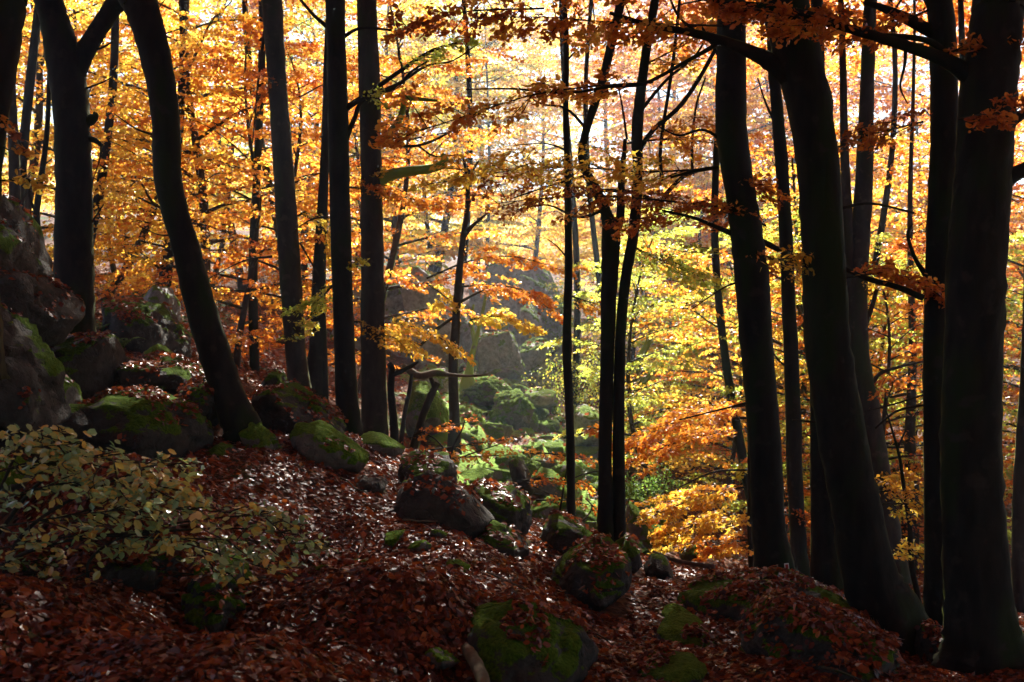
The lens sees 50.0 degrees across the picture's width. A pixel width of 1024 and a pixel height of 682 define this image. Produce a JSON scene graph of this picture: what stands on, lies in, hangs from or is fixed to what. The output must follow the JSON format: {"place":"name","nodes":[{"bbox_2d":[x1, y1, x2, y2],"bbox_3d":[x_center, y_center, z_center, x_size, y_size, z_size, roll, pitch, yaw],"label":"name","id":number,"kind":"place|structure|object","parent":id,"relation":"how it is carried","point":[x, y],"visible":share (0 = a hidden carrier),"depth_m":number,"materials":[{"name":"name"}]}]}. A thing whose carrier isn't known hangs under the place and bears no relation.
{"place":"outdoors","nodes":[
{"label":"outdoors","id":0,"kind":"place"},
{"bbox_2d":[0,203,1019,681],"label":"ground","id":1,"kind":"structure","parent":0,"point":[620,605],"depth_m":13.67,"materials":[{"name":"plant"}]},
{"bbox_2d":[8,84,30,208],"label":"beech tree","id":2,"kind":"object","parent":1,"relation":"on","point":[13,165],"visible":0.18,"depth_m":19.93,"materials":[{"name":"brown plant"}]},
{"bbox_2d":[0,0,54,379],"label":"beech tree","id":3,"kind":"object","parent":1,"relation":"on","point":[12,16],"visible":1,"depth_m":9.95,"materials":[{"name":"brown plant"}]},
{"bbox_2d":[0,304,70,448],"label":"boulder","id":4,"kind":"object","parent":1,"relation":"on","point":[31,360],"visible":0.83,"depth_m":11.07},
{"bbox_2d":[0,270,85,346],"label":"boulder","id":5,"kind":"object","parent":1,"relation":"on","point":[17,295],"visible":0.61,"depth_m":12.39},
{"bbox_2d":[0,196,53,276],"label":"boulder","id":6,"kind":"object","parent":5,"relation":"on","point":[16,254],"visible":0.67,"depth_m":12.99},
{"bbox_2d":[33,0,123,335],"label":"beech tree","id":7,"kind":"object","parent":1,"relation":"on","point":[68,58],"visible":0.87,"depth_m":15.81,"materials":[{"name":"brown plant"}]},
{"bbox_2d":[50,334,129,402],"bbox_3d":[-5.628,0.449,14.177,1.143,1.080,2.004,0,0,0],"label":"boulder","id":8,"kind":"object","parent":1,"relation":"on","point":[90,370],"visible":0.34,"depth_m":13.60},
{"bbox_2d":[2,0,238,286],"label":"young beech tree","id":9,"kind":"object","parent":1,"relation":"on","point":[98,277],"visible":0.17,"depth_m":27.36,"materials":[{"name":"orange plant"}]},
{"bbox_2d":[2,1,250,298],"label":"young beech tree","id":10,"kind":"object","parent":1,"relation":"on","point":[112,268],"visible":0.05,"depth_m":30.41,"materials":[{"name":"orange plant"}]},
{"bbox_2d":[2,0,269,242],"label":"beech tree","id":11,"kind":"object","parent":1,"relation":"on","point":[37,110],"visible":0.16,"depth_m":27.57,"materials":[{"name":"orange plant"}]},
{"bbox_2d":[91,542,182,596],"bbox_3d":[-3.000,1.945,8.725,0.932,0.776,1.348,0,0,0],"label":"boulder","id":12,"kind":"object","parent":1,"relation":"on","point":[145,576],"visible":0.16,"depth_m":8.27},
{"bbox_2d":[64,388,213,458],"bbox_3d":[-4.378,1.056,12.715,1.663,1.015,2.050,0,0,0],"label":"boulder","id":13,"kind":"object","parent":1,"relation":"on","point":[111,416],"visible":0.47,"depth_m":12.04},
{"bbox_2d":[101,299,191,357],"bbox_3d":[-6.532,0.093,19.319,1.642,1.681,2.363,0,0,0],"label":"boulder","id":14,"kind":"object","parent":1,"relation":"on","point":[165,326],"visible":0.41,"depth_m":18.75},
{"bbox_2d":[21,0,284,300],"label":"beech tree","id":15,"kind":"object","parent":1,"relation":"on","point":[129,79],"visible":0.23,"depth_m":26.84,"materials":[{"name":"orange plant"}]},
{"bbox_2d":[110,355,204,395],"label":"boulder","id":16,"kind":"object","parent":1,"relation":"on","point":[169,380],"visible":0.26,"depth_m":14.16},
{"bbox_2d":[17,20,306,306],"bbox_3d":[-8.168,-3.519,25.162,6.864,7.580,6.132,0,0,-9],"label":"young beech tree","id":17,"kind":"object","parent":1,"relation":"on","point":[200,86],"visible":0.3,"depth_m":24.57,"materials":[{"name":"orange plant"}]},
{"bbox_2d":[0,422,338,594],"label":"hornbeam bush","id":18,"kind":"object","parent":1,"relation":"on","point":[76,457],"visible":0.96,"depth_m":7.95,"materials":[{"name":"green plant"}]},
{"bbox_2d":[114,0,261,443],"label":"beech tree","id":19,"kind":"object","parent":1,"relation":"on","point":[236,412],"visible":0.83,"depth_m":13.35,"materials":[{"name":"brown plant"}]},
{"bbox_2d":[92,0,326,290],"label":"young beech tree","id":20,"kind":"object","parent":1,"relation":"on","point":[253,5],"visible":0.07,"depth_m":38.29,"materials":[{"name":"orange plant"}]},
{"bbox_2d":[181,555,251,633],"bbox_3d":[-2.216,2.004,8.437,0.545,0.604,1.057,0,0,0],"label":"boulder","id":21,"kind":"object","parent":1,"relation":"on","point":[194,605],"visible":0.56,"depth_m":8.10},
{"bbox_2d":[77,0,357,289],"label":"beech tree","id":22,"kind":"object","parent":1,"relation":"on","point":[240,286],"visible":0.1,"depth_m":40.99,"materials":[{"name":"orange plant"}]},
{"bbox_2d":[17,0,418,310],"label":"beech tree","id":23,"kind":"object","parent":1,"relation":"on","point":[204,198],"visible":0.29,"depth_m":24.78,"materials":[{"name":"orange plant"}]},
{"bbox_2d":[90,16,430,367],"bbox_3d":[-6.150,-2.828,24.478,7.627,8.422,6.813,0,0,31],"label":"young beech tree","id":24,"kind":"object","parent":1,"relation":"on","point":[238,338],"visible":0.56,"depth_m":23.79,"materials":[{"name":"orange plant"}]},
{"bbox_2d":[209,0,332,387],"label":"beech tree","id":25,"kind":"object","parent":1,"relation":"on","point":[289,264],"visible":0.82,"depth_m":20.84,"materials":[{"name":"brown plant"}]},
{"bbox_2d":[123,13,460,372],"bbox_3d":[-4.885,-2.723,25.342,7.627,8.422,6.813,0,0,-11],"label":"young beech tree","id":26,"kind":"object","parent":1,"relation":"on","point":[304,156],"visible":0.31,"depth_m":24.89,"materials":[{"name":"orange plant"}]},
{"bbox_2d":[251,382,345,434],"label":"boulder","id":27,"kind":"object","parent":1,"relation":"on","point":[272,414],"visible":0.54,"depth_m":14.87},
{"bbox_2d":[146,0,488,299],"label":"beech tree","id":28,"kind":"object","parent":1,"relation":"on","point":[304,267],"visible":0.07,"depth_m":42.44,"materials":[{"name":"orange plant"}]},
{"bbox_2d":[307,18,328,403],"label":"beech tree","id":29,"kind":"object","parent":1,"relation":"on","point":[317,360],"visible":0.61,"depth_m":22.41,"materials":[{"name":"brown plant"}]},
{"bbox_2d":[201,0,456,241],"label":"beech tree","id":30,"kind":"object","parent":1,"relation":"on","point":[308,27],"visible":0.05,"depth_m":46.83,"materials":[{"name":"orange plant"}]},
{"bbox_2d":[289,420,369,471],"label":"boulder","id":31,"kind":"object","parent":1,"relation":"on","point":[308,440],"visible":0.84,"depth_m":13.47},
{"bbox_2d":[211,45,507,329],"bbox_3d":[-5.293,-4.068,34.631,9.152,10.106,8.176,0,0,42],"label":"young beech tree","id":32,"kind":"object","parent":1,"relation":"on","point":[410,246],"visible":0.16,"depth_m":34.24,"materials":[{"name":"orange plant"}]},
{"bbox_2d":[329,266,413,358],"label":"cliff","id":33,"kind":"structure","parent":1,"relation":"on","point":[394,302],"depth_m":34.77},
{"bbox_2d":[232,0,524,393],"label":"beech tree","id":34,"kind":"object","parent":1,"relation":"on","point":[403,213],"visible":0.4,"depth_m":28.42,"materials":[{"name":"yellow plant"}]},
{"bbox_2d":[280,0,482,435],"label":"beech tree","id":35,"kind":"object","parent":1,"relation":"on","point":[340,127],"visible":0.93,"depth_m":16.38,"materials":[{"name":"brown plant"}]},
{"bbox_2d":[236,0,529,279],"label":"beech tree","id":36,"kind":"object","parent":1,"relation":"on","point":[393,221],"visible":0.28,"depth_m":43.21,"materials":[{"name":"orange plant"}]},
{"bbox_2d":[350,0,490,435],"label":"beech tree","id":37,"kind":"object","parent":1,"relation":"on","point":[375,177],"visible":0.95,"depth_m":19.83,"materials":[{"name":"brown plant"}]},
{"bbox_2d":[405,381,448,436],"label":"boulder","id":38,"kind":"object","parent":1,"relation":"on","point":[420,390],"visible":0.64,"depth_m":23.34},
{"bbox_2d":[398,450,457,483],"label":"boulder","id":39,"kind":"object","parent":1,"relation":"on","point":[446,464],"visible":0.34,"depth_m":13.92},
{"bbox_2d":[397,265,463,368],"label":"cliff","id":40,"kind":"structure","parent":1,"relation":"on","point":[413,300],"depth_m":33.58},
{"bbox_2d":[347,8,525,275],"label":"beech tree","id":41,"kind":"object","parent":1,"relation":"on","point":[427,225],"visible":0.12,"depth_m":61.66,"materials":[{"name":"orange plant"}]},
{"bbox_2d":[393,469,494,539],"bbox_3d":[-0.811,1.919,12.532,1.227,0.920,1.212,0,0,0],"label":"boulder","id":42,"kind":"object","parent":1,"relation":"on","point":[426,505],"visible":0.61,"depth_m":12.02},
{"bbox_2d":[311,0,582,279],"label":"beech tree","id":43,"kind":"object","parent":1,"relation":"on","point":[451,251],"visible":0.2,"depth_m":59.59,"materials":[{"name":"orange plant"}]},
{"bbox_2d":[413,414,518,463],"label":"beech sapling","id":44,"kind":"object","parent":1,"relation":"on","point":[485,455],"visible":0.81,"depth_m":19.99,"materials":[{"name":"green plant"}]},
{"bbox_2d":[383,7,550,273],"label":"beech tree","id":45,"kind":"object","parent":1,"relation":"on","point":[431,266],"visible":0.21,"depth_m":60.87,"materials":[{"name":"orange plant"}]},
{"bbox_2d":[355,0,604,268],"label":"beech tree","id":46,"kind":"object","parent":1,"relation":"on","point":[539,4],"visible":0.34,"depth_m":60.33,"materials":[{"name":"yellow plant"}]},
{"bbox_2d":[354,0,610,280],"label":"beech tree","id":47,"kind":"object","parent":1,"relation":"on","point":[529,213],"visible":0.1,"depth_m":65.83,"materials":[{"name":"orange plant"}]},
{"bbox_2d":[458,375,511,405],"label":"boulder","id":48,"kind":"object","parent":1,"relation":"on","point":[483,390],"visible":0.59,"depth_m":29.72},
{"bbox_2d":[471,482,531,537],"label":"boulder","id":49,"kind":"object","parent":1,"relation":"on","point":[509,514],"visible":0.35,"depth_m":13.15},
{"bbox_2d":[477,331,528,387],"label":"cliff","id":50,"kind":"structure","parent":1,"relation":"on","point":[497,350],"depth_m":33.97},
{"bbox_2d":[419,158,592,454],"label":"beech sapling","id":51,"kind":"object","parent":1,"relation":"on","point":[459,270],"visible":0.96,"depth_m":22.93,"materials":[{"name":"yellow plant"}]},
{"bbox_2d":[0,194,1023,681],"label":"fallen leaves","id":52,"kind":"object","parent":1,"relation":"on","point":[142,632],"visible":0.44,"depth_m":8.98,"materials":[{"name":"brown plant"}]},
{"bbox_2d":[2,115,1023,311],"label":"wood","id":53,"kind":"object","parent":1,"relation":"on","point":[544,245],"visible":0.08,"depth_m":73.68,"materials":[{"name":"plant"}]},
{"bbox_2d":[488,388,538,429],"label":"boulder","id":54,"kind":"object","parent":1,"relation":"on","point":[515,408],"visible":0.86,"depth_m":28.43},
{"bbox_2d":[469,258,572,364],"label":"cliff","id":55,"kind":"structure","parent":1,"relation":"on","point":[543,276],"depth_m":46.19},
{"bbox_2d":[425,0,629,257],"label":"beech tree","id":56,"kind":"object","parent":1,"relation":"on","point":[571,130],"visible":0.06,"depth_m":76.97,"materials":[{"name":"orange plant"}]},
{"bbox_2d":[499,274,562,361],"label":"cliff","id":57,"kind":"structure","parent":1,"relation":"on","point":[526,283],"depth_m":41.92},
{"bbox_2d":[466,594,598,681],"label":"boulder","id":58,"kind":"object","parent":1,"relation":"on","point":[571,651],"visible":0.59,"depth_m":8.20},
{"bbox_2d":[518,337,552,389],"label":"cliff","id":59,"kind":"structure","parent":1,"relation":"on","point":[534,359],"depth_m":35.13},
{"bbox_2d":[453,25,631,273],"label":"beech tree","id":60,"kind":"object","parent":1,"relation":"on","point":[539,230],"visible":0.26,"depth_m":66.25,"materials":[{"name":"yellow plant"}]},
{"bbox_2d":[500,0,600,519],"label":"beech tree","id":61,"kind":"object","parent":1,"relation":"on","point":[568,388],"visible":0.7,"depth_m":16.95,"materials":[{"name":"brown plant"}]},
{"bbox_2d":[518,343,599,417],"bbox_3d":[1.745,1.418,33.002,2.904,2.763,2.662,0,0,-39],"label":"shrub","id":62,"kind":"object","parent":1,"relation":"on","point":[579,399],"visible":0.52,"depth_m":32.83,"materials":[{"name":"green plant"}]},
{"bbox_2d":[519,421,612,516],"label":"beech sapling","id":63,"kind":"object","parent":1,"relation":"on","point":[589,431],"visible":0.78,"depth_m":17.98,"materials":[{"name":"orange plant"}]},
{"bbox_2d":[539,514,593,554],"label":"boulder","id":64,"kind":"object","parent":1,"relation":"on","point":[569,533],"visible":0.36,"depth_m":13.63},
{"bbox_2d":[551,536,631,611],"bbox_3d":[0.860,2.530,11.816,0.878,0.716,1.605,0,0,0],"label":"boulder","id":65,"kind":"object","parent":1,"relation":"on","point":[573,579],"visible":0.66,"depth_m":11.28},
{"bbox_2d":[484,0,715,301],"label":"beech tree","id":66,"kind":"object","parent":1,"relation":"on","point":[556,137],"visible":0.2,"depth_m":66.81,"materials":[{"name":"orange plant"}]},
{"bbox_2d":[407,0,796,571],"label":"beech tree","id":67,"kind":"object","parent":1,"relation":"on","point":[751,282],"visible":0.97,"depth_m":13.34,"materials":[{"name":"brown plant"}]},
{"bbox_2d":[514,0,745,541],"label":"beech tree","id":68,"kind":"object","parent":1,"relation":"on","point":[611,515],"visible":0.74,"depth_m":15.93,"materials":[{"name":"brown plant"}]},
{"bbox_2d":[548,172,725,393],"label":"young beech tree","id":69,"kind":"object","parent":1,"relation":"on","point":[633,348],"visible":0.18,"depth_m":45.81,"materials":[{"name":"yellow plant"}]},
{"bbox_2d":[537,221,737,518],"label":"beech tree","id":70,"kind":"object","parent":1,"relation":"on","point":[628,398],"visible":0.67,"depth_m":26.79,"materials":[{"name":"orange leaf"},{"name":"bark"},{"name":"twig bark"}]},
{"bbox_2d":[545,225,732,413],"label":"young beech tree","id":71,"kind":"object","parent":1,"relation":"on","point":[642,291],"visible":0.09,"depth_m":44.15,"materials":[{"name":"yellow plant"}]},
{"bbox_2d":[528,0,763,304],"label":"beech tree","id":72,"kind":"object","parent":1,"relation":"on","point":[629,95],"visible":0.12,"depth_m":64.76,"materials":[{"name":"orange plant"}]},
{"bbox_2d":[368,0,944,657],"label":"beech tree","id":73,"kind":"object","parent":1,"relation":"on","point":[878,588],"visible":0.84,"depth_m":11.32,"materials":[{"name":"brown plant"}]},
{"bbox_2d":[635,650,707,681],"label":"boulder","id":74,"kind":"object","parent":1,"relation":"on","point":[685,667],"visible":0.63,"depth_m":8.72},
{"bbox_2d":[554,0,791,374],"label":"beech tree","id":75,"kind":"object","parent":1,"relation":"on","point":[631,108],"visible":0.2,"depth_m":59.19,"materials":[{"name":"orange plant"}]},
{"bbox_2d":[561,235,784,474],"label":"young beech tree","id":76,"kind":"object","parent":1,"relation":"on","point":[726,271],"visible":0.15,"depth_m":34.90,"materials":[{"name":"yellow plant"}]},
{"bbox_2d":[561,134,796,413],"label":"beech tree","id":77,"kind":"object","parent":1,"relation":"on","point":[668,279],"visible":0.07,"depth_m":44.08,"materials":[{"name":"yellow plant"}]},
{"bbox_2d":[656,612,713,647],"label":"boulder","id":78,"kind":"object","parent":1,"relation":"on","point":[670,627],"visible":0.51,"depth_m":10.48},
{"bbox_2d":[625,400,753,568],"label":"beech sapling","id":79,"kind":"object","parent":1,"relation":"on","point":[669,424],"visible":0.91,"depth_m":18.29,"materials":[{"name":"orange plant"}]},
{"bbox_2d":[613,245,809,514],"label":"young beech tree","id":80,"kind":"object","parent":1,"relation":"on","point":[714,458],"visible":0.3,"depth_m":27.40,"materials":[{"name":"yellow plant"}]},
{"bbox_2d":[575,0,880,347],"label":"beech tree","id":81,"kind":"object","parent":1,"relation":"on","point":[599,119],"visible":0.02,"depth_m":61.15,"materials":[{"name":"orange plant"}]},
{"bbox_2d":[572,195,887,512],"bbox_3d":[6.628,0.582,34.165,9.915,10.948,8.857,0,0,-15],"label":"young beech tree","id":82,"kind":"object","parent":1,"relation":"on","point":[727,240],"visible":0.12,"depth_m":33.87,"materials":[{"name":"yellow plant"}]},
{"bbox_2d":[590,60,880,432],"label":"beech tree","id":83,"kind":"object","parent":1,"relation":"on","point":[707,90],"visible":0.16,"depth_m":45.44,"materials":[{"name":"yellow plant"}]},
{"bbox_2d":[599,0,895,402],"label":"beech tree","id":84,"kind":"object","parent":1,"relation":"on","point":[752,32],"visible":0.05,"depth_m":48.59,"materials":[{"name":"orange plant"}]},
{"bbox_2d":[595,21,929,365],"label":"beech tree","id":85,"kind":"object","parent":1,"relation":"on","point":[835,85],"visible":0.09,"depth_m":52.29,"materials":[{"name":"orange plant"}]},
{"bbox_2d":[677,568,863,621],"bbox_3d":[2.873,2.952,11.477,2.161,0.881,2.049,0,0,0],"label":"boulder","id":86,"kind":"object","parent":1,"relation":"on","point":[696,591],"visible":0.13,"depth_m":11.46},
{"bbox_2d":[757,37,810,576],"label":"beech tree","id":87,"kind":"object","parent":1,"relation":"on","point":[797,521],"visible":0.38,"depth_m":18.90,"materials":[{"name":"brown plant"}]},
{"bbox_2d":[650,0,929,455],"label":"beech tree","id":88,"kind":"object","parent":1,"relation":"on","point":[852,69],"visible":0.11,"depth_m":42.44,"materials":[{"name":"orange plant"}]},
{"bbox_2d":[694,190,922,541],"bbox_3d":[6.457,1.037,23.820,5.205,8.733,5.685,0,0,-18],"label":"beech tree","id":89,"kind":"object","parent":1,"relation":"on","point":[881,237],"visible":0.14,"depth_m":23.41,"materials":[{"name":"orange plant"}]},
{"bbox_2d":[693,0,929,185],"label":"beech tree","id":90,"kind":"object","parent":1,"relation":"on","point":[853,52],"visible":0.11,"depth_m":55.52,"materials":[{"name":"orange plant"}]},
{"bbox_2d":[612,127,1022,532],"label":"beech tree","id":91,"kind":"object","parent":1,"relation":"on","point":[800,310],"visible":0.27,"depth_m":26.59,"materials":[{"name":"yellow plant"}]},
{"bbox_2d":[739,595,899,681],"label":"boulder","id":92,"kind":"object","parent":1,"relation":"on","point":[821,647],"visible":0.38,"depth_m":9.08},
{"bbox_2d":[627,122,1023,502],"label":"beech tree","id":93,"kind":"object","parent":1,"relation":"on","point":[878,194],"visible":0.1,"depth_m":26.69,"materials":[{"name":"orange plant"}]},
{"bbox_2d":[809,0,843,589],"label":"beech tree","id":94,"kind":"object","parent":1,"relation":"on","point":[824,567],"visible":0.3,"depth_m":14.86,"materials":[{"name":"brown plant"}]},
{"bbox_2d":[686,0,1023,456],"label":"beech tree","id":95,"kind":"object","parent":1,"relation":"on","point":[906,84],"visible":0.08,"depth_m":42.30,"materials":[{"name":"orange plant"}]},
{"bbox_2d":[700,0,1023,678],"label":"beech tree","id":96,"kind":"object","parent":1,"relation":"on","point":[982,632],"visible":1,"depth_m":9.79,"materials":[{"name":"brown plant"}]},
{"bbox_2d":[709,233,1017,566],"bbox_3d":[7.649,1.684,23.056,6.864,7.580,6.132,0,0,-34],"label":"young beech tree","id":97,"kind":"object","parent":1,"relation":"on","point":[902,243],"visible":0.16,"depth_m":22.56,"materials":[{"name":"yellow plant"}]},
{"bbox_2d":[719,242,1021,559],"bbox_3d":[9.250,1.725,26.442,6.813,8.422,7.627,0,0,-28],"label":"young beech tree","id":98,"kind":"object","parent":1,"relation":"on","point":[900,297],"visible":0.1,"depth_m":25.55,"materials":[{"name":"yellow plant"}]},
{"bbox_2d":[838,0,922,584],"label":"beech tree","id":99,"kind":"object","parent":1,"relation":"on","point":[857,227],"visible":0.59,"depth_m":19.86,"materials":[{"name":"brown plant"}]},
{"bbox_2d":[763,61,1023,450],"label":"beech tree","id":100,"kind":"object","parent":1,"relation":"on","point":[889,107],"visible":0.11,"depth_m":41.17,"materials":[{"name":"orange plant"}]},
{"bbox_2d":[829,0,958,627],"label":"beech tree","id":101,"kind":"object","parent":1,"relation":"on","point":[939,26],"visible":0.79,"depth_m":11.70,"materials":[{"name":"brown plant"}]},
{"bbox_2d":[875,409,923,602],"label":"beech sapling","id":102,"kind":"object","parent":1,"relation":"on","point":[911,550],"visible":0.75,"depth_m":14.47,"materials":[{"name":"orange plant"}]},
{"bbox_2d":[901,0,919,572],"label":"beech tree","id":103,"kind":"object","parent":1,"relation":"on","point":[909,447],"visible":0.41,"depth_m":23.94,"materials":[{"name":"brown plant"}]},
{"bbox_2d":[868,93,1023,507],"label":"beech tree","id":104,"kind":"object","parent":1,"relation":"on","point":[1011,325],"visible":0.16,"depth_m":25.98,"materials":[{"name":"yellow plant"}]},
{"bbox_2d":[872,231,1023,559],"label":"young beech tree","id":105,"kind":"object","parent":1,"relation":"on","point":[1019,239],"visible":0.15,"depth_m":24.86,"materials":[{"name":"yellow plant"}]},
{"bbox_2d":[875,75,1023,444],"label":"beech tree","id":106,"kind":"object","parent":1,"relation":"on","point":[1012,267],"visible":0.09,"depth_m":28.39,"materials":[{"name":"yellow plant"}]},
{"bbox_2d":[1011,283,1023,612],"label":"beech tree","id":107,"kind":"object","parent":1,"relation":"on","point":[1017,548],"visible":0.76,"depth_m":15.93,"materials":[{"name":"brown plant"}]},
{"bbox_2d":[2,0,1023,234],"label":"sky","id":108,"kind":"structure","parent":0,"point":[291,37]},
{"bbox_2d":[19,0,1023,501],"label":"trees","id":109,"kind":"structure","parent":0,"point":[259,146],"depth_m":25.02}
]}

